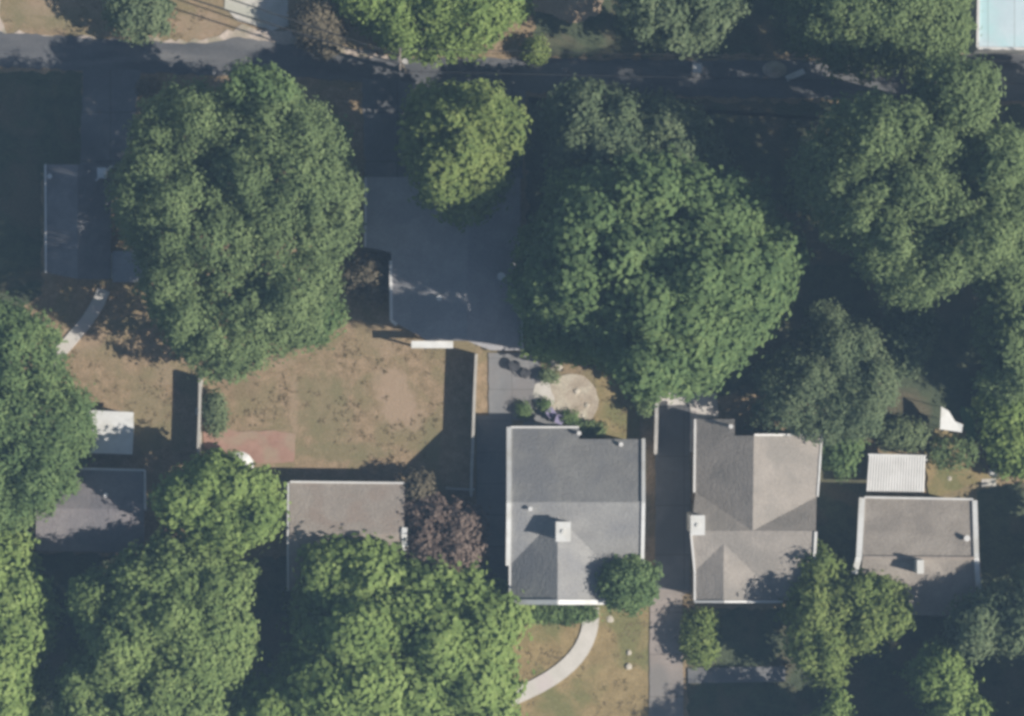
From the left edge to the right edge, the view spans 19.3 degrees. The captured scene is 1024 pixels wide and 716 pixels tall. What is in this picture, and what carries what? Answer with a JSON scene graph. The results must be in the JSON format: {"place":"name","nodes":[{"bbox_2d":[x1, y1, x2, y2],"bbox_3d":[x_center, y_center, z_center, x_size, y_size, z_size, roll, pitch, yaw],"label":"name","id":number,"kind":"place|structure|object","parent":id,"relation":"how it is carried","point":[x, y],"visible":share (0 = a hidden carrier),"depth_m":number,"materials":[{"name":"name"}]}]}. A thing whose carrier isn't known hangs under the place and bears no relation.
{"place":"outdoors","nodes":[
{"label":"outdoors","id":0,"kind":"place"},
{"bbox_2d":[44,164,141,281],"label":"house","id":1,"kind":"structure","parent":0,"point":[77,222],"depth_m":216.41,"materials":[{"name":"stone"}]},
{"bbox_2d":[80,68,140,168],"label":"driveway","id":2,"kind":"structure","parent":0,"point":[109,98],"depth_m":219.94,"materials":[{"name":"asphalt"}]},
{"bbox_2d":[133,74,159,98],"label":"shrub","id":3,"kind":"object","parent":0,"point":[147,86],"visible":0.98,"depth_m":219.22,"materials":[{"name":"green plant"}]},
{"bbox_2d":[32,552,296,715],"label":"grass","id":4,"kind":"structure","parent":0,"point":[62,568],"depth_m":219.98,"materials":[{"name":"plant"}]},
{"bbox_2d":[0,529,68,715],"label":"tree","id":5,"kind":"object","parent":4,"relation":"on","point":[28,621],"visible":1,"depth_m":212.81,"materials":[{"name":"green plant"}]},
{"bbox_2d":[42,527,262,715],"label":"tree","id":6,"kind":"object","parent":4,"relation":"on","point":[122,662],"visible":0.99,"depth_m":210.32,"materials":[{"name":"green plant"}]},
{"bbox_2d":[223,526,541,715],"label":"tree","id":7,"kind":"object","parent":4,"relation":"on","point":[378,627],"visible":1,"depth_m":211.98,"materials":[{"name":"green plant"}]},
{"bbox_2d":[203,424,295,462],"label":"patio","id":8,"kind":"structure","parent":0,"point":[271,446],"depth_m":219.93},
{"bbox_2d":[224,0,288,30],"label":"pavement","id":9,"kind":"structure","parent":0,"point":[279,7],"depth_m":219.94,"materials":[{"name":"concrete"}]},
{"bbox_2d":[362,78,524,178],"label":"driveway","id":10,"kind":"structure","parent":0,"point":[382,102],"depth_m":219.94,"materials":[{"name":"asphalt"}]},
{"bbox_2d":[476,415,511,583],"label":"driveway","id":11,"kind":"structure","parent":0,"point":[491,480],"depth_m":219.92,"materials":[{"name":"asphalt"}]},
{"bbox_2d":[0,0,1023,715],"bbox_3d":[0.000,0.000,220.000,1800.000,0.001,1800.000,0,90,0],"label":"ground","id":12,"kind":"structure","parent":0,"point":[118,336],"depth_m":220.00,"materials":[{"name":"soil"}]},
{"bbox_2d":[0,70,82,305],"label":"grass","id":13,"kind":"structure","parent":12,"relation":"on","point":[40,119],"depth_m":220.00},
{"bbox_2d":[0,291,102,544],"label":"tree","id":14,"kind":"object","parent":12,"relation":"on","point":[25,479],"visible":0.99,"depth_m":213.03,"materials":[{"name":"green plant"}]},
{"bbox_2d":[55,287,109,364],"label":"garden walk","id":15,"kind":"structure","parent":12,"relation":"on","point":[79,329],"depth_m":219.86,"materials":[{"name":"concrete"}]},
{"bbox_2d":[33,467,146,552],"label":"house","id":16,"kind":"structure","parent":12,"relation":"on","point":[103,509],"depth_m":216.48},
{"bbox_2d":[89,410,133,453],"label":"shed","id":17,"kind":"structure","parent":12,"relation":"on","point":[115,430],"depth_m":217.68,"materials":[{"name":"white paint"}]},
{"bbox_2d":[101,0,178,46],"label":"tree","id":18,"kind":"object","parent":12,"relation":"on","point":[149,17],"visible":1,"depth_m":215.73,"materials":[{"name":"green plant"}]},
{"bbox_2d":[0,19,390,58],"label":"alley verge","id":19,"kind":"structure","parent":12,"relation":"on","point":[279,37],"depth_m":219.95,"materials":[{"name":"concrete"}]},
{"bbox_2d":[197,377,203,457],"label":"fence","id":20,"kind":"object","parent":12,"relation":"on","point":[199,430],"visible":0.65,"depth_m":218.17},
{"bbox_2d":[201,387,231,439],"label":"shrub","id":21,"kind":"object","parent":12,"relation":"on","point":[215,410],"visible":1,"depth_m":218.43,"materials":[{"name":"green plant"}]},
{"bbox_2d":[146,441,291,564],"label":"tree","id":22,"kind":"object","parent":12,"relation":"on","point":[228,504],"visible":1,"depth_m":211.03,"materials":[{"name":"green plant"}]},
{"bbox_2d":[103,74,369,389],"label":"tree","id":23,"kind":"object","parent":12,"relation":"on","point":[228,178],"visible":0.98,"depth_m":207.15,"materials":[{"name":"green plant"}]},
{"bbox_2d":[226,451,253,467],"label":"parasol","id":24,"kind":"object","parent":12,"relation":"on","point":[247,458],"visible":0.08,"depth_m":217.77,"materials":[{"name":"fabric"}]},
{"bbox_2d":[217,57,303,120],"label":"tree","id":25,"kind":"object","parent":12,"relation":"on","point":[242,85],"visible":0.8,"depth_m":207.75,"materials":[{"name":"green plant"}]},
{"bbox_2d":[286,0,352,61],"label":"tree","id":26,"kind":"object","parent":12,"relation":"on","point":[315,13],"visible":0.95,"depth_m":217.09,"materials":[{"name":"brown plant"}]},
{"bbox_2d":[290,284,351,358],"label":"tree","id":27,"kind":"object","parent":12,"relation":"on","point":[331,324],"visible":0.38,"depth_m":216.66,"materials":[{"name":"green plant"}]},
{"bbox_2d":[5,0,647,715],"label":"grass tufts","id":28,"kind":"object","parent":12,"relation":"on","point":[343,416],"visible":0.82,"depth_m":219.94,"materials":[{"name":"plant"}]},
{"bbox_2d":[287,481,408,590],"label":"house","id":29,"kind":"structure","parent":12,"relation":"on","point":[319,510],"depth_m":216.44,"materials":[{"name":"grey"}]},
{"bbox_2d":[339,247,390,307],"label":"tree","id":30,"kind":"object","parent":12,"relation":"on","point":[368,269],"visible":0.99,"depth_m":217.66,"materials":[{"name":"brown plant"}]},
{"bbox_2d":[399,47,407,72],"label":"utility pole","id":31,"kind":"object","parent":12,"relation":"on","point":[404,61],"visible":0.98,"depth_m":212.50,"materials":[{"name":"white metal"}]},
{"bbox_2d":[194,0,399,64],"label":"power line","id":32,"kind":"object","parent":31,"relation":"attached to","point":[298,32],"visible":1,"depth_m":212.17,"materials":[{"name":"metal"}]},
{"bbox_2d":[233,0,399,55],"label":"power line","id":33,"kind":"object","parent":31,"relation":"attached to","point":[316,27],"visible":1,"depth_m":212.10,"materials":[{"name":"metal"}]},
{"bbox_2d":[400,48,1008,60],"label":"power line","id":34,"kind":"object","parent":31,"relation":"attached to","point":[634,53],"visible":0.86,"depth_m":212.27,"materials":[{"name":"metal"}]},
{"bbox_2d":[400,71,1023,83],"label":"power line","id":35,"kind":"object","parent":31,"relation":"attached to","point":[678,77],"visible":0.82,"depth_m":212.40,"materials":[{"name":"metal"}]},
{"bbox_2d":[395,466,436,504],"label":"tree","id":36,"kind":"object","parent":12,"relation":"on","point":[417,485],"visible":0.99,"depth_m":217.03,"materials":[{"name":"brown plant"}]},
{"bbox_2d":[332,0,538,69],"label":"tree","id":37,"kind":"object","parent":12,"relation":"on","point":[489,20],"visible":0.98,"depth_m":214.54,"materials":[{"name":"green plant"}]},
{"bbox_2d":[364,177,522,349],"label":"house","id":38,"kind":"structure","parent":12,"relation":"on","point":[445,280],"depth_m":216.29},
{"bbox_2d":[397,490,491,573],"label":"tree","id":39,"kind":"object","parent":12,"relation":"on","point":[468,523],"visible":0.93,"depth_m":215.66,"materials":[{"name":"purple plant"}]},
{"bbox_2d":[393,74,534,233],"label":"tree","id":40,"kind":"object","parent":12,"relation":"on","point":[461,145],"visible":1,"depth_m":207.96,"materials":[{"name":"green plant"}]},
{"bbox_2d":[470,354,477,496],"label":"fence","id":41,"kind":"object","parent":12,"relation":"on","point":[473,428],"visible":1,"depth_m":218.12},
{"bbox_2d":[0,31,1023,100],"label":"alley","id":42,"kind":"structure","parent":12,"relation":"on","point":[37,51],"depth_m":219.95,"materials":[{"name":"asphalt"}]},
{"bbox_2d":[693,63,701,72],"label":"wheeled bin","id":43,"kind":"object","parent":42,"relation":"on","point":[697,67],"visible":1,"depth_m":218.93,"materials":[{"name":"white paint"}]},
{"bbox_2d":[762,61,786,77],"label":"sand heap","id":44,"kind":"object","parent":42,"relation":"on","point":[774,69],"visible":1,"depth_m":219.79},
{"bbox_2d":[785,68,804,80],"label":"white board","id":45,"kind":"object","parent":42,"relation":"on","point":[798,73],"visible":1,"depth_m":219.66,"materials":[{"name":"paint"}]},
{"bbox_2d":[514,397,532,422],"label":"shrub","id":46,"kind":"object","parent":12,"relation":"on","point":[524,410],"visible":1,"depth_m":219.31,"materials":[{"name":"green plant"}]},
{"bbox_2d":[535,396,553,414],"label":"shrub","id":47,"kind":"object","parent":12,"relation":"on","point":[544,404],"visible":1,"depth_m":219.35,"materials":[{"name":"green plant"}]},
{"bbox_2d":[535,366,561,386],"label":"shrub","id":48,"kind":"object","parent":12,"relation":"on","point":[548,375],"visible":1,"depth_m":219.21,"materials":[{"name":"green plant"}]},
{"bbox_2d":[548,360,557,366],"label":"garden rock","id":49,"kind":"object","parent":12,"relation":"on","point":[553,363],"visible":0.51,"depth_m":219.72,"materials":[{"name":"stone"}]},
{"bbox_2d":[555,364,562,370],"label":"garden rock","id":50,"kind":"object","parent":12,"relation":"on","point":[560,368],"visible":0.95,"depth_m":219.77,"materials":[{"name":"stone"}]},
{"bbox_2d":[559,407,582,425],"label":"shrub","id":51,"kind":"object","parent":12,"relation":"on","point":[572,418],"visible":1,"depth_m":219.34,"materials":[{"name":"green plant"}]},
{"bbox_2d":[506,426,644,604],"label":"house","id":52,"kind":"structure","parent":12,"relation":"on","point":[575,514],"depth_m":214.64,"materials":[{"name":"grey"}]},
{"bbox_2d":[571,416,608,438],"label":"shrub","id":53,"kind":"object","parent":12,"relation":"on","point":[589,428],"visible":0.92,"depth_m":219.26,"materials":[{"name":"green plant"}]},
{"bbox_2d":[593,553,663,616],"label":"tree","id":54,"kind":"object","parent":12,"relation":"on","point":[629,579],"visible":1,"depth_m":214.22,"materials":[{"name":"green plant"}]},
{"bbox_2d":[630,392,659,417],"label":"shrub","id":55,"kind":"object","parent":12,"relation":"on","point":[640,408],"visible":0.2,"depth_m":218.33,"materials":[{"name":"green plant"}]},
{"bbox_2d":[654,403,658,453],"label":"fence","id":56,"kind":"object","parent":12,"relation":"on","point":[656,433],"visible":0.68,"depth_m":218.27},
{"bbox_2d":[530,0,969,58],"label":"grass","id":57,"kind":"structure","parent":12,"relation":"on","point":[757,31],"depth_m":219.99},
{"bbox_2d":[519,33,551,67],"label":"shrub","id":58,"kind":"object","parent":57,"relation":"on","point":[535,44],"visible":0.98,"depth_m":218.63,"materials":[{"name":"green plant"}]},
{"bbox_2d":[611,0,760,59],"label":"tree","id":59,"kind":"object","parent":57,"relation":"on","point":[685,25],"visible":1,"depth_m":210.43,"materials":[{"name":"green plant"}]},
{"bbox_2d":[769,0,981,88],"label":"tree","id":60,"kind":"object","parent":57,"relation":"on","point":[882,38],"visible":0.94,"depth_m":209.26,"materials":[{"name":"green plant"}]},
{"bbox_2d":[686,607,1023,715],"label":"grass","id":61,"kind":"structure","parent":12,"relation":"on","point":[875,686],"depth_m":219.98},
{"bbox_2d":[677,604,722,669],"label":"shrub","id":62,"kind":"object","parent":61,"relation":"on","point":[698,626],"visible":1,"depth_m":218.22,"materials":[{"name":"green plant"}]},
{"bbox_2d":[688,666,784,682],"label":"garden walk","id":63,"kind":"structure","parent":61,"relation":"on","point":[740,674],"depth_m":219.85,"materials":[{"name":"concrete"}]},
{"bbox_2d":[804,687,857,715],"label":"tree","id":64,"kind":"object","parent":61,"relation":"on","point":[837,705],"visible":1,"depth_m":213.88,"materials":[{"name":"green plant"}]},
{"bbox_2d":[773,539,918,692],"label":"tree","id":65,"kind":"object","parent":61,"relation":"on","point":[831,589],"visible":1,"depth_m":214.05,"materials":[{"name":"green plant"}]},
{"bbox_2d":[893,635,998,715],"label":"tree","id":66,"kind":"object","parent":61,"relation":"on","point":[940,678],"visible":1,"depth_m":213.19,"materials":[{"name":"green plant"}]},
{"bbox_2d":[852,496,980,615],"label":"house","id":67,"kind":"structure","parent":12,"relation":"on","point":[926,549],"depth_m":216.11,"materials":[{"name":"beige"}]},
{"bbox_2d":[941,563,1023,665],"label":"tree","id":68,"kind":"object","parent":12,"relation":"on","point":[992,617],"visible":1,"depth_m":212.67,"materials":[{"name":"green plant"}]},
{"bbox_2d":[981,478,995,486],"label":"paving slab","id":69,"kind":"structure","parent":12,"relation":"on","point":[988,482],"depth_m":219.85,"materials":[{"name":"concrete"}]},
{"bbox_2d":[977,483,1023,594],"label":"grass","id":70,"kind":"structure","parent":12,"relation":"on","point":[1001,523],"depth_m":219.97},
{"bbox_2d":[488,353,540,419],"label":"patio","id":71,"kind":"structure","parent":0,"point":[508,387],"depth_m":219.92,"materials":[{"name":"concrete"}]},
{"bbox_2d":[509,360,519,370],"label":"patio table","id":72,"kind":"object","parent":71,"relation":"on","point":[514,365],"visible":1,"depth_m":219.26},
{"bbox_2d":[520,368,530,378],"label":"patio chair","id":73,"kind":"object","parent":71,"relation":"on","point":[525,373],"visible":1,"depth_m":219.55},
{"bbox_2d":[533,381,553,408],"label":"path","id":74,"kind":"structure","parent":0,"point":[543,390],"depth_m":219.91,"materials":[{"name":"concrete"}]},
{"bbox_2d":[523,399,582,426],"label":"patio","id":75,"kind":"structure","parent":0,"point":[537,417],"depth_m":219.92,"materials":[{"name":"concrete"}]},
{"bbox_2d":[545,407,556,417],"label":"patio chair","id":76,"kind":"object","parent":75,"relation":"on","point":[552,413],"visible":1,"depth_m":219.55,"materials":[{"name":"purple fabric"}]},
{"bbox_2d":[554,414,563,424],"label":"patio chair","id":77,"kind":"object","parent":75,"relation":"on","point":[557,420],"visible":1,"depth_m":219.55,"materials":[{"name":"purple fabric"}]},
{"bbox_2d":[547,374,598,425],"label":"gravel","id":78,"kind":"structure","parent":75,"relation":"on","point":[564,395],"depth_m":219.91,"materials":[{"name":"gravel"}]},
{"bbox_2d":[531,0,603,22],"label":"bare soil","id":79,"kind":"structure","parent":0,"point":[572,11],"depth_m":219.93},
{"bbox_2d":[508,605,649,715],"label":"lawn","id":80,"kind":"structure","parent":0,"point":[572,694],"depth_m":219.96,"materials":[{"name":"plant"}]},
{"bbox_2d":[512,607,598,705],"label":"garden walk","id":81,"kind":"structure","parent":80,"relation":"on","point":[570,662],"depth_m":219.86,"materials":[{"name":"concrete"}]},
{"bbox_2d":[530,605,603,628],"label":"hedge","id":82,"kind":"object","parent":80,"relation":"on","point":[556,614],"visible":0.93,"depth_m":219.15,"materials":[{"name":"green plant"}]},
{"bbox_2d":[606,616,613,622],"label":"garden rock","id":83,"kind":"object","parent":80,"relation":"on","point":[609,619],"visible":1,"depth_m":219.91,"materials":[{"name":"stone"}]},
{"bbox_2d":[625,663,631,669],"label":"garden rock","id":84,"kind":"object","parent":80,"relation":"on","point":[628,666],"visible":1,"depth_m":219.82,"materials":[{"name":"stone"}]},
{"bbox_2d":[594,365,640,438],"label":"lawn","id":85,"kind":"structure","parent":0,"point":[612,393],"depth_m":219.97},
{"bbox_2d":[590,360,620,379],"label":"shrub","id":86,"kind":"object","parent":85,"relation":"on","point":[601,366],"visible":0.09,"depth_m":218.71,"materials":[{"name":"green plant"}]},
{"bbox_2d":[649,589,689,715],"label":"driveway","id":87,"kind":"structure","parent":0,"point":[666,692],"depth_m":219.90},
{"bbox_2d":[655,405,689,591],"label":"driveway","id":88,"kind":"structure","parent":0,"point":[672,506],"depth_m":219.90,"materials":[{"name":"asphalt"}]},
{"bbox_2d":[659,393,718,451],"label":"pavement","id":89,"kind":"structure","parent":0,"point":[703,407],"depth_m":219.90,"materials":[{"name":"concrete"}]},
{"bbox_2d":[687,419,822,602],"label":"house","id":90,"kind":"structure","parent":0,"point":[752,528],"depth_m":215.82,"materials":[{"name":"beige"}]},
{"bbox_2d":[524,97,1023,479],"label":"grass","id":91,"kind":"structure","parent":0,"point":[762,138],"depth_m":219.99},
{"bbox_2d":[511,163,578,263],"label":"tree","id":92,"kind":"object","parent":91,"relation":"on","point":[525,237],"visible":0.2,"depth_m":212.28,"materials":[{"name":"green plant"}]},
{"bbox_2d":[518,311,599,369],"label":"tree","id":93,"kind":"object","parent":91,"relation":"on","point":[542,344],"visible":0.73,"depth_m":216.09,"materials":[{"name":"green plant"}]},
{"bbox_2d":[530,73,734,173],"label":"tree","id":94,"kind":"object","parent":91,"relation":"on","point":[573,110],"visible":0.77,"depth_m":211.61,"materials":[{"name":"green plant"}]},
{"bbox_2d":[605,340,688,407],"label":"tree","id":95,"kind":"object","parent":91,"relation":"on","point":[647,374],"visible":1,"depth_m":201.52,"materials":[{"name":"green plant"}]},
{"bbox_2d":[500,144,814,402],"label":"tree","id":96,"kind":"object","parent":91,"relation":"on","point":[698,266],"visible":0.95,"depth_m":204.49,"materials":[{"name":"green plant"}]},
{"bbox_2d":[742,296,907,449],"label":"tree","id":97,"kind":"object","parent":91,"relation":"on","point":[820,378],"visible":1,"depth_m":213.55,"materials":[{"name":"green plant"}]},
{"bbox_2d":[778,85,1023,314],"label":"tree","id":98,"kind":"object","parent":91,"relation":"on","point":[934,191],"visible":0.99,"depth_m":203.19,"materials":[{"name":"green plant"}]},
{"bbox_2d":[876,413,931,453],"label":"shrub","id":99,"kind":"object","parent":91,"relation":"on","point":[899,430],"visible":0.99,"depth_m":218.50,"materials":[{"name":"green plant"}]},
{"bbox_2d":[878,418,934,451],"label":"grass","id":100,"kind":"structure","parent":91,"relation":"on","point":[930,426],"depth_m":219.96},
{"bbox_2d":[878,300,939,380],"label":"tree","id":101,"kind":"object","parent":91,"relation":"on","point":[912,346],"visible":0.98,"depth_m":214.29,"materials":[{"name":"green plant"}]},
{"bbox_2d":[935,406,962,432],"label":"canvas canopy","id":102,"kind":"object","parent":91,"relation":"on","point":[948,422],"visible":1,"depth_m":217.94,"materials":[{"name":"white fabric"}]},
{"bbox_2d":[900,46,1007,141],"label":"tree","id":103,"kind":"object","parent":91,"relation":"on","point":[962,87],"visible":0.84,"depth_m":202.13,"materials":[{"name":"green plant"}]},
{"bbox_2d":[960,406,975,442],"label":"grass","id":104,"kind":"structure","parent":91,"relation":"on","point":[967,419],"depth_m":219.96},
{"bbox_2d":[988,467,996,475],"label":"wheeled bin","id":105,"kind":"object","parent":91,"relation":"on","point":[991,473],"visible":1,"depth_m":218.93,"materials":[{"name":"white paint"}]},
{"bbox_2d":[963,262,1023,410],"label":"tree","id":106,"kind":"object","parent":91,"relation":"on","point":[1003,327],"visible":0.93,"depth_m":209.18,"materials":[{"name":"green plant"}]},
{"bbox_2d":[965,374,1023,484],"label":"tree","id":107,"kind":"object","parent":91,"relation":"on","point":[1004,449],"visible":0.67,"depth_m":217.53,"materials":[{"name":"green plant"}]},
{"bbox_2d":[816,427,867,617],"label":"grass","id":108,"kind":"structure","parent":0,"point":[837,502],"depth_m":219.98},
{"bbox_2d":[821,423,870,483],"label":"shrub","id":109,"kind":"object","parent":108,"relation":"on","point":[841,461],"visible":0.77,"depth_m":217.41,"materials":[{"name":"green plant"}]},
{"bbox_2d":[866,454,926,491],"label":"patio roof","id":110,"kind":"structure","parent":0,"point":[896,472],"depth_m":217.35,"materials":[{"name":"white metal"}]},
{"bbox_2d":[924,430,990,496],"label":"bare soil","id":111,"kind":"structure","parent":0,"point":[939,483],"depth_m":219.88,"materials":[{"name":"soil"}]},
{"bbox_2d":[925,433,983,475],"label":"shrub","id":112,"kind":"object","parent":111,"relation":"on","point":[946,454],"visible":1,"depth_m":218.12,"materials":[{"name":"green plant"}]},
{"bbox_2d":[970,0,1023,53],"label":"commercial building","id":113,"kind":"structure","parent":0,"point":[1000,23],"depth_m":215.80,"materials":[{"name":"white"}]}
]}

